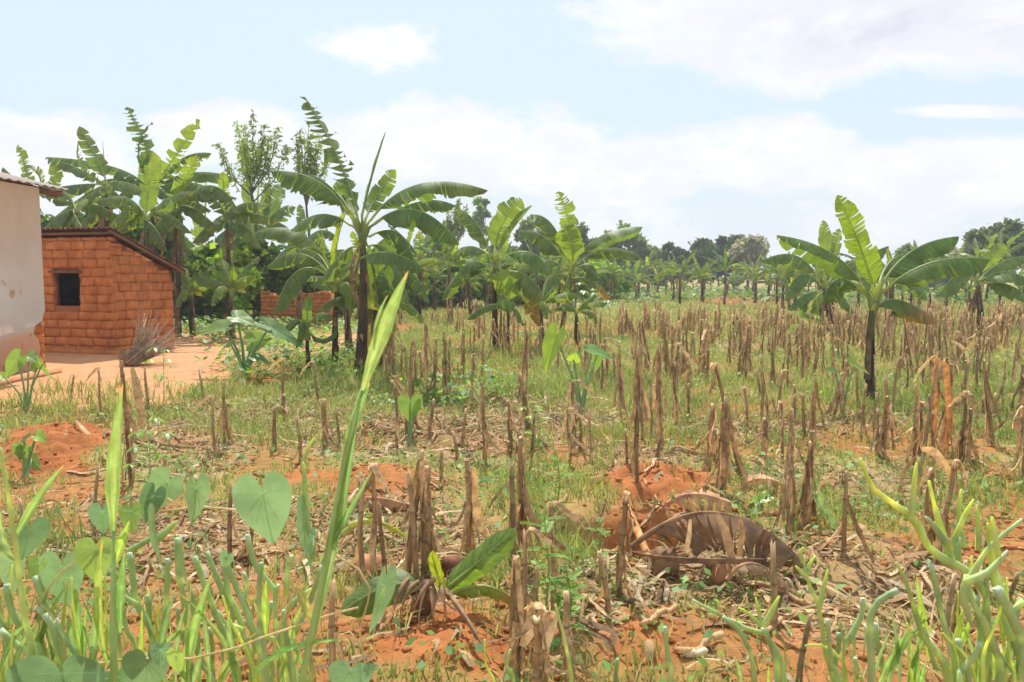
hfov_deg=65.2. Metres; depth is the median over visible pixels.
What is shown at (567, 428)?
maize stalk
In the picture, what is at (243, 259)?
shrub
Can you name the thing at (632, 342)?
maize stalk
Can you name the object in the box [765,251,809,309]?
banana plant
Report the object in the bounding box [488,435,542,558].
maize stalk
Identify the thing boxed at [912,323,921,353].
maize stalk
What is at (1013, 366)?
maize stalk
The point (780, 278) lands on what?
banana plant
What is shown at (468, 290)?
banana plant
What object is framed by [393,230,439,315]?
banana plant
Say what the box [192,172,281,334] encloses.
banana plant
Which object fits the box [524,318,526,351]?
maize stalk
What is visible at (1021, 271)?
banana plant
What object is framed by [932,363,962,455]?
maize stalk
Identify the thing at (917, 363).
maize stalk
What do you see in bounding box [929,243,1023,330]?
banana plant
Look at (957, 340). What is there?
maize stalk
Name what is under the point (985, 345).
maize stalk
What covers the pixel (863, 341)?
maize stalk
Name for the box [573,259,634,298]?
shrub
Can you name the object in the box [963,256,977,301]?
banana plant
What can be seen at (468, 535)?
maize stalk
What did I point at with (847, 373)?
maize stalk
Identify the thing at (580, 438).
maize stalk
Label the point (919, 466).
maize stalk
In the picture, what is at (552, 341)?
taro plant
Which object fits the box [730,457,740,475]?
maize stalk
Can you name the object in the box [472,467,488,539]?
dry husk leaf
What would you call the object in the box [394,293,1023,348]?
maize stubble
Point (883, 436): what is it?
maize stalk
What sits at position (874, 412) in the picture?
maize stalk
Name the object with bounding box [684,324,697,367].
maize stalk
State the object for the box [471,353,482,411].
maize stalk
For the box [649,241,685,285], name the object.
tree
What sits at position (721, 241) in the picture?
tree
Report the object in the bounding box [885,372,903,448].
maize stalk
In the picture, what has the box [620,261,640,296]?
banana plant
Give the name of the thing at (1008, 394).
maize stalk
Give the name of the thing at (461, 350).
maize stalk
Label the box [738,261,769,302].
banana plant
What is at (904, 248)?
tree
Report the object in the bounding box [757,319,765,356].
maize stalk
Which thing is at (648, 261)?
banana plant
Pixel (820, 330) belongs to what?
maize stalk
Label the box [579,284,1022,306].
crop foliage
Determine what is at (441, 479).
maize stalk
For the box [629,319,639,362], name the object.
maize stalk
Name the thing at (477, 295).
shrub
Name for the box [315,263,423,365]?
banana plant
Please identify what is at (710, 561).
fallen banana leaf
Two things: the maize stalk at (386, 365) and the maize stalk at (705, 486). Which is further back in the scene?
the maize stalk at (386, 365)
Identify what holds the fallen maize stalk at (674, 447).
on the ground at (72, 442)
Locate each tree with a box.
[211,109,293,318]
[291,121,331,236]
[424,220,458,258]
[445,198,469,241]
[472,196,491,247]
[482,242,502,257]
[507,216,546,256]
[575,222,604,267]
[590,220,656,278]
[626,249,646,285]
[631,245,663,287]
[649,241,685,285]
[670,246,693,286]
[683,237,721,286]
[705,235,733,284]
[718,234,747,285]
[726,233,769,287]
[892,242,911,285]
[899,277,950,286]
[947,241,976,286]
[962,217,1023,272]
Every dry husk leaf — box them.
[130,367,147,441]
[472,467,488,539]
[518,451,566,550]
[519,610,559,678]
[684,519,693,556]
[716,513,735,565]
[728,409,749,491]
[736,519,744,555]
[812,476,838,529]
[846,498,874,562]
[897,455,916,502]
[921,447,955,492]
[930,363,938,446]
[931,358,952,454]
[951,340,968,362]
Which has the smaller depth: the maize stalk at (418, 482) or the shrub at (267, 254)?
the maize stalk at (418, 482)
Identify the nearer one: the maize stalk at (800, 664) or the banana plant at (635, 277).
the maize stalk at (800, 664)
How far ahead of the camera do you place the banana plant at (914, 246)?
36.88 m
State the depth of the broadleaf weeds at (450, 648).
5.32 m
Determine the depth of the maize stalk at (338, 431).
6.97 m
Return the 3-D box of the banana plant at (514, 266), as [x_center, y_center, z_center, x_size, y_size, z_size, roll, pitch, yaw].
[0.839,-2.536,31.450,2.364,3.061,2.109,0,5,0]
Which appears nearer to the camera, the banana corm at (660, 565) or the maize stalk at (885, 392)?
the banana corm at (660, 565)
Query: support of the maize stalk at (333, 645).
on the ground at (72, 442)
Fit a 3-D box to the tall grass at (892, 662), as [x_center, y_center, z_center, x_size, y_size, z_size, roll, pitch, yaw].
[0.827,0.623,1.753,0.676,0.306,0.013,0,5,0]
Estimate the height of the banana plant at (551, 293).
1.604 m
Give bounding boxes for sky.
[0,0,1023,275]
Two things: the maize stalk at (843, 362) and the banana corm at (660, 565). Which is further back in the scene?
the maize stalk at (843, 362)
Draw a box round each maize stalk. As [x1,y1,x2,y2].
[17,497,23,516]
[70,374,74,396]
[86,367,102,419]
[91,464,103,543]
[101,359,142,485]
[123,431,210,449]
[144,366,156,408]
[163,450,166,466]
[193,395,216,456]
[198,369,204,406]
[204,501,227,506]
[214,379,234,447]
[227,484,247,554]
[233,527,253,564]
[268,358,286,401]
[272,405,289,449]
[282,394,292,420]
[288,416,302,462]
[299,361,319,406]
[314,398,335,448]
[328,578,351,669]
[329,474,365,584]
[333,410,340,450]
[364,462,393,573]
[364,519,408,548]
[376,547,448,554]
[377,501,395,573]
[381,318,400,380]
[383,348,395,380]
[386,450,442,574]
[391,375,407,447]
[391,380,426,435]
[394,333,402,365]
[395,344,405,381]
[398,345,418,434]
[402,339,414,376]
[404,345,409,374]
[406,464,431,576]
[406,470,441,579]
[413,338,424,377]
[414,319,440,401]
[417,350,422,380]
[422,337,437,371]
[424,344,436,396]
[427,399,434,439]
[428,331,455,394]
[429,507,435,551]
[438,458,479,554]
[439,449,443,489]
[441,529,462,541]
[445,431,458,461]
[446,335,454,368]
[448,347,457,390]
[456,332,462,371]
[457,329,464,379]
[461,408,471,447]
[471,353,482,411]
[473,331,486,380]
[474,337,484,374]
[475,383,508,471]
[482,335,487,367]
[488,318,500,349]
[488,319,498,356]
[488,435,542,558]
[490,461,521,572]
[497,555,524,681]
[500,564,538,624]
[502,311,511,350]
[505,330,512,349]
[507,400,526,457]
[507,601,574,681]
[508,327,509,355]
[512,372,530,428]
[517,331,528,399]
[522,527,556,623]
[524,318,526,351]
[525,413,535,470]
[526,352,529,397]
[529,318,530,367]
[531,338,539,358]
[536,326,541,356]
[539,326,546,356]
[547,500,586,610]
[552,351,559,368]
[560,408,592,465]
[561,590,590,681]
[564,379,597,440]
[572,402,582,451]
[577,323,580,355]
[577,338,588,373]
[585,310,586,338]
[588,409,596,462]
[589,322,592,343]
[589,327,593,359]
[592,332,599,379]
[592,550,611,614]
[600,344,615,391]
[601,490,639,598]
[602,337,617,376]
[606,344,629,422]
[612,348,616,381]
[614,429,628,465]
[627,345,657,482]
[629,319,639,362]
[631,313,638,358]
[631,318,651,379]
[637,321,649,371]
[639,371,655,441]
[639,445,703,455]
[639,604,680,626]
[647,344,678,460]
[652,344,661,371]
[655,435,661,460]
[658,319,671,375]
[662,362,678,427]
[665,332,707,398]
[667,325,680,380]
[670,322,677,365]
[672,342,692,418]
[675,630,724,654]
[678,332,686,379]
[681,383,689,416]
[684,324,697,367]
[689,396,733,493]
[691,319,707,371]
[692,324,694,362]
[693,402,717,471]
[697,323,711,376]
[698,319,710,362]
[702,417,727,489]
[708,363,741,477]
[727,323,730,362]
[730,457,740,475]
[731,333,736,360]
[734,325,755,379]
[735,387,748,425]
[736,578,839,612]
[737,318,754,376]
[741,319,745,361]
[744,417,771,457]
[747,320,751,370]
[754,370,760,399]
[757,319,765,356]
[760,354,779,435]
[760,610,796,636]
[761,540,777,630]
[765,311,770,350]
[767,335,771,354]
[769,329,773,387]
[770,325,779,377]
[772,401,784,463]
[772,478,789,537]
[773,356,778,383]
[773,406,809,530]
[775,369,793,422]
[779,332,789,388]
[783,329,792,362]
[783,392,806,439]
[784,384,806,424]
[787,318,803,361]
[789,332,800,368]
[792,322,807,372]
[794,429,825,530]
[794,440,815,530]
[795,614,811,681]
[799,326,810,344]
[799,332,806,379]
[803,373,827,441]
[804,328,814,366]
[808,313,812,339]
[808,334,813,363]
[809,347,820,372]
[811,336,815,353]
[814,326,824,352]
[815,467,848,560]
[816,318,822,347]
[821,339,828,381]
[824,359,846,418]
[827,310,841,358]
[831,324,854,383]
[836,607,907,619]
[837,317,846,358]
[840,362,859,404]
[841,351,844,376]
[845,339,855,381]
[851,382,869,441]
[852,307,857,347]
[852,309,868,351]
[856,313,865,353]
[856,396,905,462]
[869,408,891,463]
[873,392,880,432]
[875,311,885,354]
[876,324,887,361]
[876,333,897,360]
[880,376,887,422]
[883,334,887,362]
[885,313,899,355]
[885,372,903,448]
[889,317,893,343]
[891,316,896,360]
[892,357,906,408]
[894,384,922,463]
[898,332,911,381]
[898,357,908,388]
[901,322,913,364]
[902,325,912,365]
[903,318,917,370]
[904,355,939,465]
[910,323,916,347]
[910,345,928,388]
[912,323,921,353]
[912,329,923,371]
[913,467,936,557]
[915,344,922,372]
[917,401,939,456]
[917,456,922,495]
[922,459,968,569]
[923,325,927,352]
[923,366,944,448]
[925,313,947,354]
[927,325,934,380]
[928,394,944,468]
[930,321,943,382]
[931,324,936,354]
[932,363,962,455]
[936,310,943,349]
[936,408,1001,470]
[941,338,957,372]
[942,319,948,363]
[943,572,956,636]
[948,390,979,468]
[949,319,954,351]
[949,340,960,370]
[950,559,967,633]
[954,315,960,363]
[955,321,962,360]
[955,331,967,373]
[960,343,978,393]
[960,360,969,403]
[962,336,966,366]
[963,329,977,351]
[972,337,977,373]
[973,332,991,355]
[974,328,986,371]
[976,335,990,358]
[978,397,984,413]
[981,317,985,356]
[981,337,990,379]
[982,359,1002,445]
[985,322,993,350]
[987,316,996,352]
[989,334,998,352]
[990,392,1023,466]
[992,392,996,416]
[996,358,1006,406]
[998,389,1018,408]
[1005,405,1023,483]
[1009,572,1022,616]
[1010,364,1023,407]
[1011,338,1017,384]
[1016,315,1023,360]
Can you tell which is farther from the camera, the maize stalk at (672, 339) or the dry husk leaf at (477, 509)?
the maize stalk at (672, 339)
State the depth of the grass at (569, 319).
28.94 m
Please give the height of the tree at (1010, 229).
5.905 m
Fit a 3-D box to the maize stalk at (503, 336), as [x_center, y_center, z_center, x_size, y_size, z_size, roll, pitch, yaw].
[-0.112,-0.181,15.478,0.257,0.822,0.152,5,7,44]
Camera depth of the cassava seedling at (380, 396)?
9.10 m
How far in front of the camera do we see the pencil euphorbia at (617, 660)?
1.88 m
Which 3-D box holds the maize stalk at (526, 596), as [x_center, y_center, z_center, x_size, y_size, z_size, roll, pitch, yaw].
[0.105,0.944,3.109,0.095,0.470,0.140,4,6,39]
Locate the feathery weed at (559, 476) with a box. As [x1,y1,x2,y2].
[541,455,572,510]
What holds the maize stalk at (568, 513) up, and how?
on the ground at (72, 442)
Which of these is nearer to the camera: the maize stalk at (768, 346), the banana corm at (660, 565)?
the banana corm at (660, 565)
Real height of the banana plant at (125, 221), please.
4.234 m
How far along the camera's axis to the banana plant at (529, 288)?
15.91 m
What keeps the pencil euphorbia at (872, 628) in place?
on the ground at (72, 442)
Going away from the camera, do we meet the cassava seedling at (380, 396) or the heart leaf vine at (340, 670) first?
the heart leaf vine at (340, 670)
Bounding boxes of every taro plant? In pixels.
[0,349,54,409]
[12,429,46,476]
[196,310,303,375]
[398,393,422,444]
[542,322,614,412]
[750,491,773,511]
[825,357,868,414]
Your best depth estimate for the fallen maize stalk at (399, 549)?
4.22 m
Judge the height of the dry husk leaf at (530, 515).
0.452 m
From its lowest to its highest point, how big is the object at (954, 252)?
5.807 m
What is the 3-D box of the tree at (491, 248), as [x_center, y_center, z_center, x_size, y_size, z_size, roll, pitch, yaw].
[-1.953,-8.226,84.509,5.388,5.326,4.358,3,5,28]
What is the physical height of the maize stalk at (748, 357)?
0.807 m
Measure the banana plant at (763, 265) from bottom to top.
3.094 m
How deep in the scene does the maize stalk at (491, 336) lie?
14.54 m
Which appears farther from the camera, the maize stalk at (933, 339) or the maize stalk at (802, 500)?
the maize stalk at (933, 339)
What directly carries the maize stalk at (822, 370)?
on the ground at (72, 442)
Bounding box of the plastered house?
[0,172,68,384]
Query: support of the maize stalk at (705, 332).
on the ground at (72, 442)
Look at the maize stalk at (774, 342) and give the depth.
11.49 m
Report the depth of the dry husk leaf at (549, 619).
2.67 m
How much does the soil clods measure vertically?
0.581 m
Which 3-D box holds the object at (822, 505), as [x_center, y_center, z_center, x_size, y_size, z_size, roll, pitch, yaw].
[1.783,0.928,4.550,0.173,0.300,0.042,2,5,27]
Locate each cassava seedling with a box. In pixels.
[123,416,180,485]
[140,347,186,405]
[368,395,394,406]
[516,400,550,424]
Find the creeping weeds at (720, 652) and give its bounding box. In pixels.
[403,502,933,681]
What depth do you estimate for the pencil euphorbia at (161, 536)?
1.85 m
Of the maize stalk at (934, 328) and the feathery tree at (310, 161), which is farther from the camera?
the feathery tree at (310, 161)
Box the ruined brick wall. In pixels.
[260,290,333,326]
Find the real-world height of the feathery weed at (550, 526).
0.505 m
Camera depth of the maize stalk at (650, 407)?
7.06 m
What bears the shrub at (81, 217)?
on the ground at (72, 442)
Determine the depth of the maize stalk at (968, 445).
6.15 m
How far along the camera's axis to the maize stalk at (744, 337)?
13.27 m
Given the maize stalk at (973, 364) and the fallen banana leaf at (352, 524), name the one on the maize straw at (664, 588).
the fallen banana leaf at (352, 524)
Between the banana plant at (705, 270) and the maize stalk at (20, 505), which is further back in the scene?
the banana plant at (705, 270)
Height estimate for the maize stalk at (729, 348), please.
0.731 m
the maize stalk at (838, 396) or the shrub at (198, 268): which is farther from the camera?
the shrub at (198, 268)
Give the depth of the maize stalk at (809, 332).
15.49 m
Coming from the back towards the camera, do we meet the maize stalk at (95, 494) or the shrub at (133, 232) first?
the shrub at (133, 232)
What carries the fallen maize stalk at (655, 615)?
on the ground at (72, 442)
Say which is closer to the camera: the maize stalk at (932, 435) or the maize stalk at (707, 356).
the maize stalk at (932, 435)
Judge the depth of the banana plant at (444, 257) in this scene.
25.89 m
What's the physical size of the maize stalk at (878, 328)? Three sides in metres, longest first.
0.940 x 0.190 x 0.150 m
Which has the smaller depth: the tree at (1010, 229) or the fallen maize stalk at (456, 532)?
the fallen maize stalk at (456, 532)
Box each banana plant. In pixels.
[1,145,68,205]
[39,126,143,227]
[39,185,116,228]
[48,107,237,255]
[96,156,192,252]
[137,156,239,336]
[171,182,267,254]
[173,264,215,336]
[190,228,237,248]
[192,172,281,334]
[196,256,259,339]
[213,179,297,251]
[255,213,409,367]
[262,204,334,319]
[271,97,487,377]
[278,229,349,292]
[286,295,336,373]
[305,254,370,353]
[308,283,342,295]
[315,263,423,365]
[328,231,379,297]
[341,239,429,365]
[388,224,450,318]
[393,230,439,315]
[413,236,485,319]
[415,253,438,308]
[421,264,452,310]
[424,278,442,308]
[433,238,502,316]
[440,270,480,307]
[442,197,549,347]
[459,262,497,305]
[464,270,487,307]
[467,269,524,349]
[486,240,519,268]
[503,239,562,306]
[513,276,577,342]
[516,191,642,329]
[525,274,541,311]
[533,259,566,303]
[548,288,606,345]
[549,255,581,305]
[594,258,629,299]
[619,260,653,298]
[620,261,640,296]
[628,269,651,301]
[631,249,667,296]
[647,273,668,299]
[649,268,668,288]
[654,256,687,299]
[656,252,698,303]
[656,258,675,295]
[665,276,677,285]
[678,278,691,298]
[682,253,722,302]
[687,263,715,301]
[694,278,712,286]
[702,249,750,305]
[715,273,738,294]
[727,266,742,286]
[729,275,742,290]
[734,253,763,291]
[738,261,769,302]
[739,261,758,290]
[747,273,772,296]
[753,254,779,288]
[753,256,788,303]
[753,274,781,299]
[762,220,888,330]
[762,264,810,307]
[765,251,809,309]
[773,270,794,285]
[775,282,805,302]
[777,195,988,400]
[807,256,837,312]
[814,274,836,311]
[839,253,862,282]
[850,271,864,306]
[858,247,946,318]
[883,263,896,299]
[886,249,894,290]
[886,253,938,303]
[894,283,910,300]
[910,240,920,303]
[922,283,942,306]
[927,246,972,306]
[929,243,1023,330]
[958,234,1020,308]
[960,277,987,308]
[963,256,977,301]
[966,248,1016,301]
[975,230,1023,295]
[976,264,1023,305]
[1012,264,1023,290]
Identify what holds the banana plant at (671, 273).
on the ground at (72, 442)
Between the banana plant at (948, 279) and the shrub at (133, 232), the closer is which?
the shrub at (133, 232)
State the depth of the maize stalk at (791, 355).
13.81 m
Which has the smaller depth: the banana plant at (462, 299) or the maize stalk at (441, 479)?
the maize stalk at (441, 479)
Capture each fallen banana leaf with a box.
[341,515,371,536]
[347,494,408,512]
[348,518,405,537]
[630,511,806,574]
[632,551,765,564]
[664,488,733,512]
[725,562,793,592]
[737,473,782,492]
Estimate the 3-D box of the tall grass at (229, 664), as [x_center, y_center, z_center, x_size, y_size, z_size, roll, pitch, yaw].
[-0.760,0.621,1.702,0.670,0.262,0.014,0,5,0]
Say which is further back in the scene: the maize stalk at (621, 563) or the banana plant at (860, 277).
the banana plant at (860, 277)
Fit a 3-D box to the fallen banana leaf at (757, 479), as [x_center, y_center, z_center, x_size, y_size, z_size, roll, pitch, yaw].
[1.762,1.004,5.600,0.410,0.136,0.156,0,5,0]
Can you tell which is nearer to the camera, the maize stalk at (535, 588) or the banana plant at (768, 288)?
the maize stalk at (535, 588)
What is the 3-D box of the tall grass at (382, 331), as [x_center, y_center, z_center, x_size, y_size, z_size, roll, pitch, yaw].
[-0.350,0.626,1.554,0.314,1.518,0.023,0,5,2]
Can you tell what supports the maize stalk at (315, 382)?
on the ground at (72, 442)
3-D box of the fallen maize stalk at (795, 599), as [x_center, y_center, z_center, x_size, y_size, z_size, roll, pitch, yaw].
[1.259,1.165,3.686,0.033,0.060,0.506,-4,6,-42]
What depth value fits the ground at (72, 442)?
4.97 m
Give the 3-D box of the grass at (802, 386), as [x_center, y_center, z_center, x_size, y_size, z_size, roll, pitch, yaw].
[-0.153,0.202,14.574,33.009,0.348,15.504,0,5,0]
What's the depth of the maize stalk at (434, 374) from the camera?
9.68 m
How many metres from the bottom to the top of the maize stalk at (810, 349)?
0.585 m
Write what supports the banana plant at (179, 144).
on the ground at (72, 442)
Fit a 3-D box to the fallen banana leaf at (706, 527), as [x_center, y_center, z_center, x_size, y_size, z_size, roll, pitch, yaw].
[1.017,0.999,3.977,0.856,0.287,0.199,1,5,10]
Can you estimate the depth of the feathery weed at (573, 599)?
3.17 m
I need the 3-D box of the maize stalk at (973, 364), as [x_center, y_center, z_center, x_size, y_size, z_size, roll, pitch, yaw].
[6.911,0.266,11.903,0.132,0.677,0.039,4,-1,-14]
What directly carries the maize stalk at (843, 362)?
on the ground at (72, 442)
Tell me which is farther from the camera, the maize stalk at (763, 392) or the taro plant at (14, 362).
the taro plant at (14, 362)
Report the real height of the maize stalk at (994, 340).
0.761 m
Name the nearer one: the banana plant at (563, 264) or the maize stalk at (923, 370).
the maize stalk at (923, 370)
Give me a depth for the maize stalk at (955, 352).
12.76 m
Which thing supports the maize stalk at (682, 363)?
on the ground at (72, 442)
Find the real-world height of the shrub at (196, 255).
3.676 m
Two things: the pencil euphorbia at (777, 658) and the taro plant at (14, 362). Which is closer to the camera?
the pencil euphorbia at (777, 658)
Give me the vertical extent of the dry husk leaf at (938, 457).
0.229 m
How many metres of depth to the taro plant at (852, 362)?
8.42 m
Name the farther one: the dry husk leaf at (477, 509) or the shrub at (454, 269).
the shrub at (454, 269)
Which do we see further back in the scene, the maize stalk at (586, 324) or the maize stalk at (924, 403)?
the maize stalk at (586, 324)
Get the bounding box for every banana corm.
[337,553,400,580]
[440,554,462,577]
[645,547,694,582]
[697,556,738,588]
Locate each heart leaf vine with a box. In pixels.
[0,466,187,660]
[5,607,358,681]
[160,471,317,681]
[316,543,396,681]
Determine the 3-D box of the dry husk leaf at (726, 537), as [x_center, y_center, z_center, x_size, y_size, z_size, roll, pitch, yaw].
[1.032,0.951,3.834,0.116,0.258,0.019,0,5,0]
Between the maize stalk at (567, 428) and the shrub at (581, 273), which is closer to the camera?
the maize stalk at (567, 428)
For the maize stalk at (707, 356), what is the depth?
11.63 m
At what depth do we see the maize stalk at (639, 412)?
5.27 m
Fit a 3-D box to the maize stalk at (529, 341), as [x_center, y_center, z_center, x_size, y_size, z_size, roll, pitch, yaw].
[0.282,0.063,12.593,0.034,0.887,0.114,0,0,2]
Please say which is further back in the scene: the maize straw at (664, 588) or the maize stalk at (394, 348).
the maize stalk at (394, 348)
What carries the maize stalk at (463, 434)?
on the ground at (72, 442)
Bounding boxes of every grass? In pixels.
[0,323,1023,450]
[0,328,1023,610]
[0,384,128,681]
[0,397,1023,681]
[0,572,311,681]
[174,288,1023,334]
[252,272,407,681]
[734,569,1017,681]
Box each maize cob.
[682,648,695,657]
[695,647,708,656]
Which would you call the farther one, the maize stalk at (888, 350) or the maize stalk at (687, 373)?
the maize stalk at (888, 350)
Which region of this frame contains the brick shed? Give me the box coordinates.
[41,226,185,354]
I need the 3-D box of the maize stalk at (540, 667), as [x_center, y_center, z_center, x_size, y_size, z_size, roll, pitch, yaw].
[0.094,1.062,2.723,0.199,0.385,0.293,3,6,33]
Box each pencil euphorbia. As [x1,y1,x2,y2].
[0,447,98,681]
[84,520,177,681]
[174,537,272,681]
[224,437,326,681]
[483,604,673,681]
[692,596,787,681]
[795,547,831,681]
[805,587,913,681]
[859,458,1023,681]
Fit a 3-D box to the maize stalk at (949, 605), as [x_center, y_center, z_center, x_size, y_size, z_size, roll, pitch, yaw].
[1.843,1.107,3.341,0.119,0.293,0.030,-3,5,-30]
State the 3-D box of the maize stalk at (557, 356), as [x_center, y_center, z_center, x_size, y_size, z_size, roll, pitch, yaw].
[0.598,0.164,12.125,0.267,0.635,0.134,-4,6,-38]
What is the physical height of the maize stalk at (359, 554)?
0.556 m
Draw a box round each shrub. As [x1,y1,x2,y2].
[40,208,54,228]
[78,211,101,227]
[101,211,169,254]
[128,205,205,316]
[172,257,218,323]
[181,236,222,320]
[201,242,264,322]
[235,235,283,320]
[257,264,312,312]
[296,238,328,283]
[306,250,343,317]
[377,243,429,305]
[413,257,458,308]
[436,247,489,306]
[467,253,518,303]
[507,250,546,305]
[543,249,603,300]
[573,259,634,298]
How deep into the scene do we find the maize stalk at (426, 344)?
9.58 m
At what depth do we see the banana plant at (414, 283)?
12.74 m
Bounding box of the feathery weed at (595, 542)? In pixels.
[584,517,613,578]
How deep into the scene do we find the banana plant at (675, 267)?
40.81 m
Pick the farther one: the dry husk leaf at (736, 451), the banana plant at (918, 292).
the banana plant at (918, 292)
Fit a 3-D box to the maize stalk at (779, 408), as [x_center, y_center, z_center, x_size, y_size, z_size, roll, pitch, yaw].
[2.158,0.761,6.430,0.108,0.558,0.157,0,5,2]
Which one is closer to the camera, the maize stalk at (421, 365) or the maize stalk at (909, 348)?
the maize stalk at (421, 365)
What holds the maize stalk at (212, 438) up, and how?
on the ground at (72, 442)
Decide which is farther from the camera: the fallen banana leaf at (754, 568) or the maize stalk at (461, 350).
the maize stalk at (461, 350)
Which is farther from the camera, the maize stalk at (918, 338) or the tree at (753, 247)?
the tree at (753, 247)
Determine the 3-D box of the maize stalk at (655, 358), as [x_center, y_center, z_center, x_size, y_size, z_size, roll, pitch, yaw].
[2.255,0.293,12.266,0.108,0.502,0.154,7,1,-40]
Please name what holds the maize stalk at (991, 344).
on the ground at (72, 442)
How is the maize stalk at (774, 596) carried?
on the ground at (72, 442)
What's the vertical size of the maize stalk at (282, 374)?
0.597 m
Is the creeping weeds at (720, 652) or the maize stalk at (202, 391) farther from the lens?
the maize stalk at (202, 391)
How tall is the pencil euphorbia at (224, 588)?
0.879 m
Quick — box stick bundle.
[116,300,191,365]
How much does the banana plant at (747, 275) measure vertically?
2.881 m
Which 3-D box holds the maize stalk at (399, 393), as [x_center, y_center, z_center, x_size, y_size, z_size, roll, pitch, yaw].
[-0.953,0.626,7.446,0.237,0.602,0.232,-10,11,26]
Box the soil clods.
[0,376,1023,681]
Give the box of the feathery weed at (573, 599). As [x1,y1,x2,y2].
[540,565,588,631]
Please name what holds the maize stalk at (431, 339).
on the ground at (72, 442)
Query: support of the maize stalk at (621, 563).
on the ground at (72, 442)
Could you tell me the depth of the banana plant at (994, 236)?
35.05 m
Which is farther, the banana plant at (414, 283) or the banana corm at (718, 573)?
the banana plant at (414, 283)
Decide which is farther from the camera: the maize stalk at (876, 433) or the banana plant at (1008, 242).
the banana plant at (1008, 242)
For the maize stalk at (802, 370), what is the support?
on the ground at (72, 442)
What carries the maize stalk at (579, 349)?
on the ground at (72, 442)
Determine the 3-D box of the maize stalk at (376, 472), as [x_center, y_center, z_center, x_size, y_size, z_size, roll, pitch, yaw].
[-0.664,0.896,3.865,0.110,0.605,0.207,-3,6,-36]
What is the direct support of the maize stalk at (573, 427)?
on the ground at (72, 442)
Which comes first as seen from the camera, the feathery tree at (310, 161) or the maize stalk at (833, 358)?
the maize stalk at (833, 358)
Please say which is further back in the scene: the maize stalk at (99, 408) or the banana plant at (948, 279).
the banana plant at (948, 279)
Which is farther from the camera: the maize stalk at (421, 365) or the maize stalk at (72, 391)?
the maize stalk at (421, 365)
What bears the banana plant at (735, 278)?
on the ground at (72, 442)
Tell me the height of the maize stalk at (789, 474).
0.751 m
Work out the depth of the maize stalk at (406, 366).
11.90 m
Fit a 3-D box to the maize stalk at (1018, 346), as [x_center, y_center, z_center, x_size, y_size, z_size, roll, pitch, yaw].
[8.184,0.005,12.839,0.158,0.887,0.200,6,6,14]
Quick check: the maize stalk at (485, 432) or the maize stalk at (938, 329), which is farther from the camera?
the maize stalk at (938, 329)
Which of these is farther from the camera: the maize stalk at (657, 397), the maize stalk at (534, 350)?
the maize stalk at (534, 350)
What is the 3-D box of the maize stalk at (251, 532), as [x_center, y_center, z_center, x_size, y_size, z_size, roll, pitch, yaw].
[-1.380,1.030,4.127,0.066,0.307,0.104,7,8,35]
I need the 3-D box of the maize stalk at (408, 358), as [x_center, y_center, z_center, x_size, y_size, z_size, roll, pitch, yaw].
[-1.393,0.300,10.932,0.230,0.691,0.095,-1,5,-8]
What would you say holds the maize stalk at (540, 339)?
on the ground at (72, 442)
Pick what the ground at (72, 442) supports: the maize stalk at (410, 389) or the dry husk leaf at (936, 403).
the maize stalk at (410, 389)
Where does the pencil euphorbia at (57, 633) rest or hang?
on the ground at (72, 442)
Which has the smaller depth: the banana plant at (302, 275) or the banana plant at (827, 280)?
the banana plant at (302, 275)
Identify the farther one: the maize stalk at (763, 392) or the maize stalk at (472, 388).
the maize stalk at (472, 388)
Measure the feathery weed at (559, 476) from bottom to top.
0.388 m
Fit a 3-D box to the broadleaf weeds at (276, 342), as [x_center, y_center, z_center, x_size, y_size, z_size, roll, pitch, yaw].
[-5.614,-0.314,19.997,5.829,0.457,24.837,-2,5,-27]
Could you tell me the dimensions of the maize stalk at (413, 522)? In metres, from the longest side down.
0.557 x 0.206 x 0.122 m
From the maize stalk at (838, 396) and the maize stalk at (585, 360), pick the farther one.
the maize stalk at (585, 360)
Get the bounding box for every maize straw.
[0,406,1023,681]
[9,318,1023,443]
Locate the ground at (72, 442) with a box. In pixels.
[0,276,1023,681]
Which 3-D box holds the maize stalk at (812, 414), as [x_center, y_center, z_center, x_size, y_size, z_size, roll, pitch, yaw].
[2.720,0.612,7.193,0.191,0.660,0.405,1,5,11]
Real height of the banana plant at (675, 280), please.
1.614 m
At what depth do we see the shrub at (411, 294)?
33.14 m
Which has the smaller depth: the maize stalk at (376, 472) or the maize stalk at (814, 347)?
the maize stalk at (376, 472)
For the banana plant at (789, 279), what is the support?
on the ground at (72, 442)
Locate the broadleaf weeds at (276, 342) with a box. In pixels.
[174,310,528,404]
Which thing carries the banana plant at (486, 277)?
on the ground at (72, 442)
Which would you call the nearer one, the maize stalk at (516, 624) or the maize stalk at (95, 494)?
the maize stalk at (516, 624)
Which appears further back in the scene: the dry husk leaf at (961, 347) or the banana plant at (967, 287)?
the banana plant at (967, 287)
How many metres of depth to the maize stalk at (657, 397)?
6.29 m
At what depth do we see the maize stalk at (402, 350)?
11.17 m
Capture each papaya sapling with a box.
[573,282,608,326]
[597,300,619,322]
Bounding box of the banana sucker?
[341,528,516,663]
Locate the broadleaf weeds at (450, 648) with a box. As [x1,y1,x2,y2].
[0,330,1023,681]
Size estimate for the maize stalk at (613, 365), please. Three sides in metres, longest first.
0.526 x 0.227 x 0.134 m
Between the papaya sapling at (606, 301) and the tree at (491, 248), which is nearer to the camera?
the papaya sapling at (606, 301)
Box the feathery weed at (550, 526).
[516,512,571,616]
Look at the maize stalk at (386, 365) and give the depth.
10.72 m

